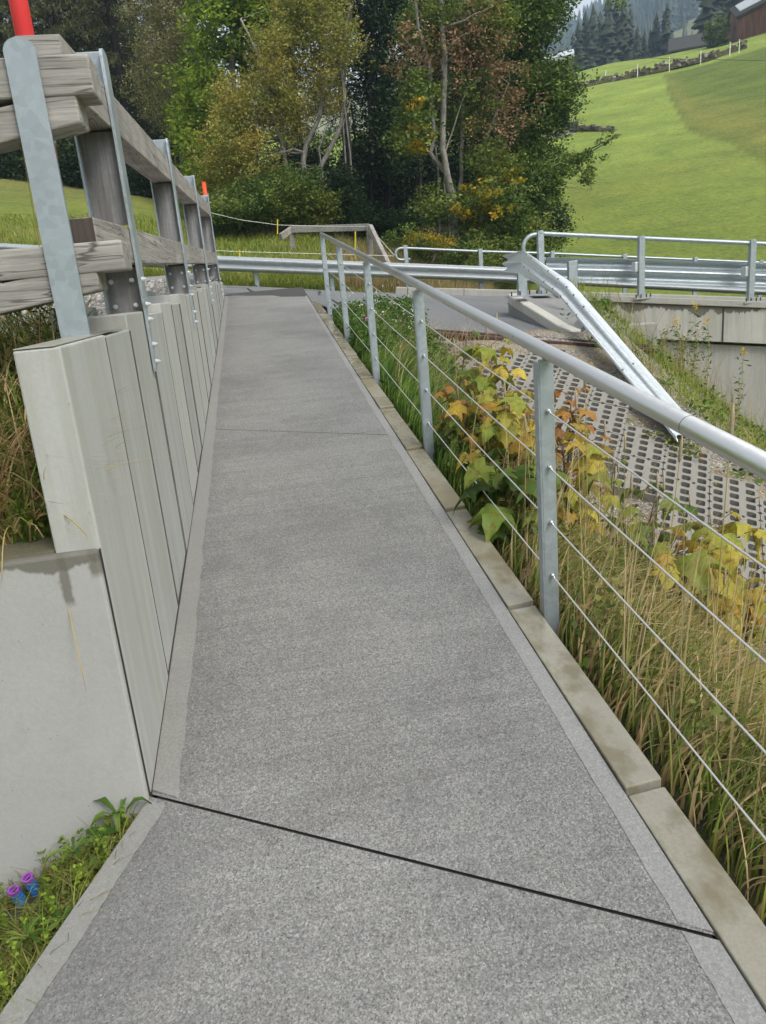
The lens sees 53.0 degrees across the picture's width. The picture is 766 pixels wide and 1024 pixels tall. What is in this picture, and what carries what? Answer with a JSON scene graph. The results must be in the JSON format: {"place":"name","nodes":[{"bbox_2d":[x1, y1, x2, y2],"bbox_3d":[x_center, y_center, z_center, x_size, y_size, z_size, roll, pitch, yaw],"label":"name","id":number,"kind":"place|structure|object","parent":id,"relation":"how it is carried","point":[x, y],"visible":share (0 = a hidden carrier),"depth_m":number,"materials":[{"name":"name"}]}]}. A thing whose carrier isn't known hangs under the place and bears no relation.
{"place":"outdoors","nodes":[
{"label":"outdoors","id":0,"kind":"place"},
{"bbox_2d":[224,295,329,338],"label":"path","id":1,"kind":"structure","parent":0,"point":[267,316],"depth_m":9.66,"materials":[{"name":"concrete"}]},
{"bbox_2d":[215,338,387,434],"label":"path","id":2,"kind":"structure","parent":0,"point":[292,384],"depth_m":6.18,"materials":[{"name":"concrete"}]},
{"bbox_2d":[24,796,734,1023],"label":"path","id":3,"kind":"structure","parent":0,"point":[206,917],"depth_m":1.63,"materials":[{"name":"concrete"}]},
{"bbox_2d":[0,800,165,1023],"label":"path border","id":4,"kind":"object","parent":3,"relation":"on","point":[35,983],"visible":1,"depth_m":1.73,"materials":[{"name":"concrete"}]},
{"bbox_2d":[681,930,765,1023],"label":"path border","id":5,"kind":"object","parent":3,"relation":"on","point":[739,1000],"visible":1,"depth_m":1.51,"materials":[{"name":"grey concrete"}]},
{"bbox_2d":[0,7,765,297],"bbox_3d":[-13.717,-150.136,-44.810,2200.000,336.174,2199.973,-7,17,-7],"label":"ground","id":6,"kind":"structure","parent":0,"point":[685,151],"depth_m":38.19,"materials":[{"name":"green plant"}]},
{"bbox_2d":[0,137,79,183],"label":"shrub","id":7,"kind":"object","parent":6,"relation":"on","point":[15,169],"visible":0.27,"depth_m":33.16,"materials":[{"name":"green plant"}]},
{"bbox_2d":[0,0,80,172],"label":"spruce","id":8,"kind":"object","parent":6,"relation":"on","point":[6,30],"visible":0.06,"depth_m":34.20,"materials":[{"name":"green plant"}]},
{"bbox_2d":[0,828,125,1001],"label":"soil strip","id":9,"kind":"object","parent":6,"relation":"on","point":[31,899],"visible":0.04,"depth_m":2.01,"materials":[{"name":"brown soil"}]},
{"bbox_2d":[0,805,128,999],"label":"clover","id":10,"kind":"object","parent":9,"relation":"on","point":[79,875],"visible":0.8,"depth_m":1.85,"materials":[{"name":"green plant"}]},
{"bbox_2d":[0,813,136,1011],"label":"clover","id":11,"kind":"object","parent":9,"relation":"on","point":[20,977],"visible":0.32,"depth_m":1.86,"materials":[{"name":"green plant"}]},
{"bbox_2d":[0,801,142,1023],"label":"grass","id":12,"kind":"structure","parent":9,"relation":"on","point":[35,943],"depth_m":1.87,"materials":[{"name":"green plant"}]},
{"bbox_2d":[0,533,150,902],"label":"wing wall","id":13,"kind":"structure","parent":6,"relation":"on","point":[70,751],"depth_m":1.97,"materials":[{"name":"concrete"}]},
{"bbox_2d":[0,0,158,189],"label":"spruce","id":14,"kind":"object","parent":6,"relation":"on","point":[55,18],"visible":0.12,"depth_m":35.99,"materials":[{"name":"green plant"}]},
{"bbox_2d":[0,272,219,527],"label":"gravel bank","id":15,"kind":"structure","parent":6,"relation":"on","point":[163,277],"depth_m":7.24,"materials":[{"name":"grey gravel"}]},
{"bbox_2d":[0,365,47,541],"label":"ground weeds","id":16,"kind":"object","parent":15,"relation":"on","point":[44,528],"visible":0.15,"depth_m":2.01,"materials":[{"name":"green plant"}]},
{"bbox_2d":[0,37,132,337],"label":"guard fence","id":17,"kind":"object","parent":15,"relation":"on","point":[45,101],"visible":0.95,"depth_m":2.15,"materials":[{"name":"wood"}]},
{"bbox_2d":[0,281,192,544],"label":"grass","id":18,"kind":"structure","parent":15,"relation":"on","point":[13,442],"depth_m":2.11,"materials":[{"name":"green plant"}]},
{"bbox_2d":[13,281,224,797],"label":"retaining wall","id":19,"kind":"structure","parent":6,"relation":"on","point":[71,387],"depth_m":2.37,"materials":[{"name":"concrete"}]},
{"bbox_2d":[14,34,223,371],"bbox_3d":[-1.689,-2.382,6.577,0.174,1.635,9.086,-7,17,-7],"label":"guard fence","id":20,"kind":"object","parent":19,"relation":"attached to","point":[112,141],"visible":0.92,"depth_m":3.15,"materials":[{"name":"wood"}]},
{"bbox_2d":[8,0,57,157],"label":"snow pole","id":21,"kind":"object","parent":20,"relation":"attached to","point":[21,17],"visible":0.09,"depth_m":2.21,"materials":[{"name":"red plastic"}]},
{"bbox_2d":[46,0,192,188],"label":"spruce","id":22,"kind":"object","parent":6,"relation":"on","point":[116,58],"visible":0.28,"depth_m":34.78,"materials":[{"name":"green plant"}]},
{"bbox_2d":[56,122,187,197],"bbox_3d":[-11.280,-14.772,32.923,7.383,3.970,4.276,5,20,32],"label":"shrub","id":23,"kind":"object","parent":6,"relation":"on","point":[137,182],"visible":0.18,"depth_m":32.12,"materials":[{"name":"green plant"}]},
{"bbox_2d":[115,0,230,174],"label":"birch","id":24,"kind":"object","parent":6,"relation":"on","point":[172,17],"visible":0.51,"depth_m":29.05,"materials":[{"name":"green plant"}]},
{"bbox_2d":[0,211,407,292],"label":"grass","id":25,"kind":"structure","parent":6,"relation":"on","point":[220,239],"depth_m":21.20,"materials":[{"name":"green plant"}]},
{"bbox_2d":[152,0,332,210],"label":"maple","id":26,"kind":"object","parent":6,"relation":"on","point":[228,14],"visible":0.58,"depth_m":26.54,"materials":[{"name":"green plant"}]},
{"bbox_2d":[183,159,349,237],"bbox_3d":[-3.466,-9.538,23.512,5.188,2.362,4.157,-7,17,-7],"label":"shrub","id":27,"kind":"object","parent":6,"relation":"on","point":[308,201],"visible":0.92,"depth_m":22.98,"materials":[{"name":"green plant"}]},
{"bbox_2d":[143,267,404,292],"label":"grass","id":28,"kind":"structure","parent":6,"relation":"on","point":[293,284],"depth_m":17.15,"materials":[{"name":"green plant"}]},
{"bbox_2d":[183,0,375,234],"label":"birch","id":29,"kind":"object","parent":6,"relation":"on","point":[232,107],"visible":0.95,"depth_m":23.73,"materials":[{"name":"green plant"}]},
{"bbox_2d":[249,143,341,195],"bbox_3d":[-3.911,-12.955,30.989,4.689,3.713,4.744,-7,17,-7],"label":"shrub","id":30,"kind":"object","parent":6,"relation":"on","point":[313,158],"visible":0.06,"depth_m":30.59,"materials":[{"name":"green plant"}]},
{"bbox_2d":[281,16,383,188],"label":"spruce","id":31,"kind":"object","parent":6,"relation":"on","point":[328,135],"visible":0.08,"depth_m":41.99,"materials":[{"name":"green plant"}]},
{"bbox_2d":[279,224,392,280],"bbox_3d":[-0.972,-6.565,19.532,4.226,1.752,1.027,10,22,41],"label":"timber fence","id":32,"kind":"object","parent":6,"relation":"on","point":[369,229],"visible":0.77,"depth_m":19.62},
{"bbox_2d":[318,162,430,237],"bbox_3d":[-0.372,-9.987,24.773,3.769,2.491,3.692,-7,17,-7],"label":"shrub","id":33,"kind":"object","parent":6,"relation":"on","point":[360,209],"visible":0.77,"depth_m":24.01,"materials":[{"name":"green plant"}]},
{"bbox_2d":[314,0,439,218],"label":"broadleaf tree","id":34,"kind":"object","parent":6,"relation":"on","point":[381,95],"visible":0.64,"depth_m":29.36,"materials":[{"name":"green plant"}]},
{"bbox_2d":[0,243,765,294],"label":"guardrail","id":35,"kind":"object","parent":6,"relation":"on","point":[479,274],"visible":0.48,"depth_m":16.51,"materials":[{"name":"metal"}]},
{"bbox_2d":[378,154,443,214],"bbox_3d":[1.255,-14.757,35.459,4.175,3.949,5.127,4,19,28],"label":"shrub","id":36,"kind":"object","parent":6,"relation":"on","point":[395,203],"visible":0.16,"depth_m":34.60,"materials":[{"name":"green plant"}]},
{"bbox_2d":[398,225,456,263],"bbox_3d":[1.128,-6.632,19.744,1.452,1.408,3.357,-7,17,-7],"label":"shrub","id":37,"kind":"object","parent":6,"relation":"on","point":[426,235],"visible":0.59,"depth_m":18.98,"materials":[{"name":"green plant"}]},
{"bbox_2d":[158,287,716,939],"bbox_3d":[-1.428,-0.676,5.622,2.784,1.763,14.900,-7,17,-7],"label":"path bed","id":38,"kind":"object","parent":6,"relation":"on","point":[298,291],"visible":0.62,"depth_m":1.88,"materials":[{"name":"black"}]},
{"bbox_2d":[380,0,499,223],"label":"broadleaf tree","id":39,"kind":"object","parent":6,"relation":"on","point":[454,143],"visible":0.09,"depth_m":32.11,"materials":[{"name":"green plant"}]},
{"bbox_2d":[379,0,562,262],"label":"maple","id":40,"kind":"object","parent":6,"relation":"on","point":[462,30],"visible":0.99,"depth_m":20.02,"materials":[{"name":"green plant"}]},
{"bbox_2d":[380,222,568,281],"bbox_3d":[2.301,-6.791,20.104,4.831,1.718,3.597,-7,17,-7],"label":"shrub","id":41,"kind":"object","parent":6,"relation":"on","point":[472,260],"visible":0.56,"depth_m":19.57,"materials":[{"name":"green plant"}]},
{"bbox_2d":[453,1,558,221],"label":"broadleaf tree","id":42,"kind":"object","parent":6,"relation":"on","point":[502,59],"visible":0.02,"depth_m":31.41,"materials":[{"name":"green plant"}]},
{"bbox_2d":[451,0,630,253],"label":"ash tree","id":43,"kind":"object","parent":6,"relation":"on","point":[559,101],"visible":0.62,"depth_m":22.16,"materials":[{"name":"green plant"}]},
{"bbox_2d":[517,126,621,202],"bbox_3d":[5.471,-10.105,22.474,2.974,1.900,1.240,-7,17,-7],"label":"ash bough","id":44,"kind":"object","parent":43,"relation":"attached to","point":[566,167],"visible":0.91,"depth_m":22.32,"materials":[{"name":"green plant"}]},
{"bbox_2d":[501,201,583,264],"bbox_3d":[4.309,-7.598,21.838,2.644,2.168,4.335,-7,17,-7],"label":"shrub","id":45,"kind":"object","parent":6,"relation":"on","point":[559,225],"visible":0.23,"depth_m":21.23,"materials":[{"name":"green plant"}]},
{"bbox_2d":[332,299,765,925],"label":"embankment","id":46,"kind":"structure","parent":6,"relation":"on","point":[608,369],"depth_m":6.98,"materials":[{"name":"plant"}]},
{"bbox_2d":[380,408,422,451],"bbox_3d":[0.121,-0.438,5.087,0.106,0.363,0.952,-7,17,-7],"label":"kerb stone","id":47,"kind":"object","parent":46,"relation":"on","point":[407,438],"visible":0.47,"depth_m":4.96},
{"bbox_2d":[330,294,473,394],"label":"ground weeds","id":48,"kind":"object","parent":46,"relation":"on","point":[359,325],"visible":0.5,"depth_m":8.18,"materials":[{"name":"green plant"}]},
{"bbox_2d":[407,449,464,512],"bbox_3d":[0.284,-0.074,4.212,0.106,0.363,0.952,-7,17,-7],"label":"kerb stone","id":49,"kind":"object","parent":46,"relation":"on","point":[444,492],"visible":0.46,"depth_m":4.08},
{"bbox_2d":[433,379,489,438],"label":"maple sapling","id":50,"kind":"object","parent":46,"relation":"on","point":[443,393],"visible":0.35,"depth_m":4.80,"materials":[{"name":"orange plant"}]},
{"bbox_2d":[435,411,496,471],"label":"maple sapling","id":51,"kind":"object","parent":46,"relation":"on","point":[451,424],"visible":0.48,"depth_m":4.46,"materials":[{"name":"green plant"}]},
{"bbox_2d":[334,294,623,547],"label":"grass","id":52,"kind":"structure","parent":46,"relation":"on","point":[405,409],"depth_m":5.88,"materials":[{"name":"green plant"}]},
{"bbox_2d":[445,338,526,463],"bbox_3d":[0.584,-0.569,4.439,0.480,0.833,0.483,-7,17,-7],"label":"maple sapling","id":53,"kind":"object","parent":46,"relation":"on","point":[457,407],"visible":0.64,"depth_m":4.33,"materials":[{"name":"yellow plant"}]},
{"bbox_2d":[446,509,533,610],"bbox_3d":[0.446,0.291,3.337,0.106,0.363,0.952,-7,17,-7],"label":"kerb stone","id":54,"kind":"object","parent":46,"relation":"on","point":[510,589],"visible":0.47,"depth_m":3.17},
{"bbox_2d":[455,388,556,480],"bbox_3d":[0.693,-0.305,4.131,0.489,0.705,0.484,11,23,43],"label":"maple sapling","id":55,"kind":"object","parent":46,"relation":"on","point":[516,403],"visible":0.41,"depth_m":4.01,"materials":[{"name":"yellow plant"}]},
{"bbox_2d":[453,447,574,547],"bbox_3d":[0.587,-0.040,3.566,0.510,0.468,0.560,4,19,28],"label":"maple sapling","id":56,"kind":"object","parent":46,"relation":"on","point":[489,519],"visible":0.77,"depth_m":3.45,"materials":[{"name":"green plant"}]},
{"bbox_2d":[427,331,654,359],"bbox_3d":[1.604,-2.009,9.187,3.336,0.696,0.130,-6,17,-2],"label":"kerb","id":57,"kind":"object","parent":46,"relation":"on","point":[545,341],"visible":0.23,"depth_m":9.13,"materials":[{"name":"grey concrete"}]},
{"bbox_2d":[319,232,765,840],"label":"handrail","id":58,"kind":"object","parent":46,"relation":"on","point":[747,456],"visible":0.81,"depth_m":2.63,"materials":[{"name":"silver metal"}]},
{"bbox_2d":[344,336,765,787],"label":"ground weeds","id":59,"kind":"object","parent":46,"relation":"on","point":[585,662],"visible":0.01,"depth_m":2.56,"materials":[{"name":"green plant"}]},
{"bbox_2d":[507,423,619,547],"bbox_3d":[0.863,-0.064,3.778,0.535,0.705,0.529,-7,17,-7],"label":"maple sapling","id":60,"kind":"object","parent":46,"relation":"on","point":[592,468],"visible":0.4,"depth_m":3.66,"materials":[{"name":"yellow plant"}]},
{"bbox_2d":[554,383,591,417],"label":"grid paver","id":61,"kind":"object","parent":46,"relation":"on","point":[561,402],"visible":0.49,"depth_m":7.88,"materials":[{"name":"concrete"}]},
{"bbox_2d":[508,293,657,345],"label":"apron slab","id":62,"kind":"structure","parent":46,"relation":"on","point":[544,311],"depth_m":11.11,"materials":[{"name":"grey concrete"}]},
{"bbox_2d":[554,387,612,524],"bbox_3d":[1.004,-0.202,4.231,0.468,0.948,0.456,-18,21,-37],"label":"maple sapling","id":63,"kind":"object","parent":46,"relation":"on","point":[563,412],"visible":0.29,"depth_m":4.11,"materials":[{"name":"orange plant"}]},
{"bbox_2d":[509,605,660,795],"bbox_3d":[0.609,0.655,2.462,0.106,0.363,0.952,-7,17,-7],"label":"kerb stone","id":64,"kind":"object","parent":46,"relation":"on","point":[631,768],"visible":0.47,"depth_m":2.29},
{"bbox_2d":[501,250,681,441],"bbox_3d":[2.717,-2.344,9.453,1.067,1.919,5.450,-7,17,-7],"label":"guardrail terminal","id":65,"kind":"object","parent":46,"relation":"on","point":[524,266],"visible":0.94,"depth_m":9.32,"materials":[{"name":"metal"}]},
{"bbox_2d":[570,429,621,469],"bbox_3d":[1.975,-0.577,7.121,0.396,0.110,0.596,14,36,15],"label":"grid paver","id":66,"kind":"object","parent":46,"relation":"on","point":[614,437],"visible":0.34,"depth_m":7.15,"materials":[{"name":"concrete"}]},
{"bbox_2d":[434,407,765,845],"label":"ground weeds","id":67,"kind":"object","parent":46,"relation":"on","point":[716,710],"visible":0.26,"depth_m":2.62,"materials":[{"name":"plant"}]},
{"bbox_2d":[582,401,627,438],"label":"grid paver","id":68,"kind":"object","parent":46,"relation":"on","point":[614,417],"visible":0.74,"depth_m":7.56,"materials":[{"name":"concrete"}]},
{"bbox_2d":[458,372,765,916],"bbox_3d":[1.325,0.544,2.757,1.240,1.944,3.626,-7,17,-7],"label":"dry grass","id":69,"kind":"structure","parent":46,"relation":"on","point":[736,696],"depth_m":2.47,"materials":[{"name":"plant"}]},
{"bbox_2d":[610,453,662,502],"bbox_3d":[2.224,-0.289,6.742,0.396,0.110,0.596,15,37,14],"label":"grid paver","id":70,"kind":"object","parent":46,"relation":"on","point":[639,463],"visible":0.59,"depth_m":6.72,"materials":[{"name":"concrete"}]},
{"bbox_2d":[598,513,684,601],"bbox_3d":[1.191,0.289,3.581,0.396,0.529,0.500,-2,17,9],"label":"maple sapling","id":71,"kind":"object","parent":46,"relation":"on","point":[634,534],"visible":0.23,"depth_m":3.57,"materials":[{"name":"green plant"}]},
{"bbox_2d":[619,425,666,462],"bbox_3d":[2.434,-0.603,7.206,0.396,0.110,0.596,15,36,15],"label":"grid paver","id":72,"kind":"object","parent":46,"relation":"on","point":[648,448],"visible":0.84,"depth_m":7.16,"materials":[{"name":"concrete"}]},
{"bbox_2d":[614,481,698,565],"bbox_3d":[1.401,0.303,4.145,0.433,0.932,0.439,-7,17,-7],"label":"maple sapling","id":73,"kind":"object","parent":46,"relation":"on","point":[689,508],"visible":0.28,"depth_m":4.00,"materials":[{"name":"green plant"}]},
{"bbox_2d":[558,295,765,485],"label":"ground weeds","id":74,"kind":"object","parent":46,"relation":"on","point":[607,301],"visible":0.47,"depth_m":9.23,"materials":[{"name":"green plant"}]},
{"bbox_2d":[590,258,765,439],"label":"dry grass","id":75,"kind":"structure","parent":46,"relation":"on","point":[664,352],"depth_m":10.52,"materials":[{"name":"plant"}]},
{"bbox_2d":[652,512,708,556],"bbox_3d":[2.309,0.244,5.984,0.396,0.110,0.596,14,37,15],"label":"grid paver","id":76,"kind":"object","parent":46,"relation":"on","point":[668,522],"visible":0.21,"depth_m":6.09,"materials":[{"name":"concrete"}]},
{"bbox_2d":[622,526,740,668],"bbox_3d":[1.242,0.426,3.446,0.588,0.671,0.543,-7,17,-7],"label":"maple sapling","id":77,"kind":"object","parent":46,"relation":"on","point":[688,558],"visible":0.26,"depth_m":3.23,"materials":[{"name":"yellow plant"}]},
{"bbox_2d":[655,477,708,522],"bbox_3d":[2.515,-0.065,6.455,0.396,0.110,0.596,15,37,14],"label":"grid paver","id":78,"kind":"object","parent":46,"relation":"on","point":[698,492],"visible":0.48,"depth_m":6.48,"materials":[{"name":"concrete"}]},
{"bbox_2d":[661,445,710,486],"bbox_3d":[2.724,-0.381,6.920,0.396,0.110,0.596,15,37,14],"label":"grid paver","id":79,"kind":"object","parent":46,"relation":"on","point":[692,469],"visible":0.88,"depth_m":6.86,"materials":[{"name":"concrete"}]},
{"bbox_2d":[628,787,765,1012],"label":"kerb stone","id":80,"kind":"object","parent":46,"relation":"on","point":[735,923],"visible":0.51,"depth_m":1.70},
{"bbox_2d":[670,510,765,673],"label":"maple sapling","id":81,"kind":"object","parent":46,"relation":"on","point":[746,533],"visible":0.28,"depth_m":3.53,"materials":[{"name":"yellow plant"}]},
{"bbox_2d":[686,565,765,692],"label":"maple sapling","id":82,"kind":"object","parent":46,"relation":"on","point":[738,613],"visible":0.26,"depth_m":3.36,"materials":[{"name":"yellow plant"}]},
{"bbox_2d":[708,474,759,520],"bbox_3d":[2.973,-0.091,6.540,0.396,0.110,0.596,15,37,14],"label":"grid paver","id":83,"kind":"object","parent":46,"relation":"on","point":[738,496],"visible":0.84,"depth_m":6.51,"materials":[{"name":"concrete"}]},
{"bbox_2d":[708,509,762,560],"bbox_3d":[2.765,0.222,6.073,0.396,0.110,0.596,15,37,14],"label":"grid paver","id":84,"kind":"object","parent":46,"relation":"on","point":[753,523],"visible":0.25,"depth_m":6.19,"materials":[{"name":"concrete"}]},
{"bbox_2d":[427,0,700,108],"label":"conifer forest","id":85,"kind":"object","parent":6,"relation":"on","point":[644,12],"visible":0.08,"depth_m":442.05,"materials":[{"name":"green plant"}]},
{"bbox_2d":[394,245,765,296],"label":"bridge railing","id":86,"kind":"object","parent":6,"relation":"on","point":[405,249],"visible":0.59,"depth_m":17.89,"materials":[{"name":"metal"}]},
{"bbox_2d":[584,3,603,68],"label":"conifer","id":87,"kind":"object","parent":6,"relation":"on","point":[593,41],"visible":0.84,"depth_m":152.88,"materials":[{"name":"green plant"}]},
{"bbox_2d":[597,0,621,64],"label":"conifer","id":88,"kind":"object","parent":6,"relation":"on","point":[608,42],"visible":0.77,"depth_m":152.09,"materials":[{"name":"green plant"}]},
{"bbox_2d":[477,347,765,661],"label":"gravel","id":89,"kind":"structure","parent":6,"relation":"on","point":[631,424],"depth_m":7.69,"materials":[{"name":"stone"}]},
{"bbox_2d":[615,0,633,61],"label":"conifer","id":90,"kind":"object","parent":6,"relation":"on","point":[624,41],"visible":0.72,"depth_m":152.97,"materials":[{"name":"green plant"}]},
{"bbox_2d":[505,294,765,434],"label":"bridge","id":91,"kind":"structure","parent":6,"relation":"on","point":[734,324],"depth_m":12.21,"materials":[{"name":"concrete"}]},
{"bbox_2d":[521,230,765,303],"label":"bridge railing","id":92,"kind":"object","parent":91,"relation":"on","point":[750,275],"visible":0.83,"depth_m":12.22,"materials":[{"name":"metal"}]},
{"bbox_2d":[576,40,747,88],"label":"dry stone wall","id":93,"kind":"structure","parent":6,"relation":"on","point":[677,63],"depth_m":79.28,"materials":[{"name":"grey stone"}]},
{"bbox_2d":[668,33,708,53],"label":"barn","id":94,"kind":"structure","parent":6,"relation":"on","point":[684,43],"depth_m":124.78,"materials":[{"name":"grey"}]},
{"bbox_2d":[691,0,724,45],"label":"conifer","id":95,"kind":"object","parent":6,"relation":"on","point":[711,9],"visible":0.42,"depth_m":133.42,"materials":[{"name":"green plant"}]},
{"bbox_2d":[700,14,732,48],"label":"bush","id":96,"kind":"object","parent":6,"relation":"on","point":[717,38],"visible":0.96,"depth_m":95.61,"materials":[{"name":"green plant"}]},
{"bbox_2d":[725,0,765,42],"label":"barn","id":97,"kind":"structure","parent":6,"relation":"on","point":[747,18],"depth_m":92.19,"materials":[{"name":"brown wood"}]},
{"bbox_2d":[223,285,595,332],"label":"road","id":98,"kind":"structure","parent":0,"point":[492,306],"depth_m":12.73,"materials":[{"name":"grey asphalt"}]},
{"bbox_2d":[395,287,765,301],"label":"bridge kerb","id":99,"kind":"structure","parent":98,"relation":"on","point":[464,291],"depth_m":15.92,"materials":[{"name":"concrete"}]},
{"bbox_2d":[326,232,504,291],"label":"dry grass","id":100,"kind":"structure","parent":0,"point":[378,281],"depth_m":18.67,"materials":[{"name":"beige plant"}]},
{"bbox_2d":[152,429,713,934],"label":"path","id":101,"kind":"structure","parent":0,"point":[362,675],"depth_m":2.44,"materials":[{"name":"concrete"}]},
{"bbox_2d":[153,296,227,797],"bbox_3d":[-1.520,-1.314,7.084,0.084,1.297,10.950,-7,17,-7],"label":"path border","id":102,"kind":"object","parent":101,"relation":"on","point":[169,757],"visible":0.97,"depth_m":2.88,"materials":[{"name":"concrete"}]},
{"bbox_2d":[305,295,713,931],"bbox_3d":[-0.257,-1.182,6.560,0.060,1.280,10.820,-7,17,-7],"label":"path border","id":103,"kind":"object","parent":101,"relation":"on","point":[685,909],"visible":1,"depth_m":2.22,"materials":[{"name":"grey concrete"}]},
{"bbox_2d":[352,304,653,545],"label":"dry grass","id":104,"kind":"structure","parent":0,"point":[474,345],"depth_m":7.29,"materials":[{"name":"plant"}]},
{"bbox_2d":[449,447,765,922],"bbox_3d":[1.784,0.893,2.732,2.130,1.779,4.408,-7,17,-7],"label":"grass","id":105,"kind":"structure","parent":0,"point":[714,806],"depth_m":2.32,"materials":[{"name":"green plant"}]},
{"bbox_2d":[559,273,765,484],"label":"dry grass","id":106,"kind":"structure","parent":0,"point":[687,380],"depth_m":9.55,"materials":[{"name":"green plant"}]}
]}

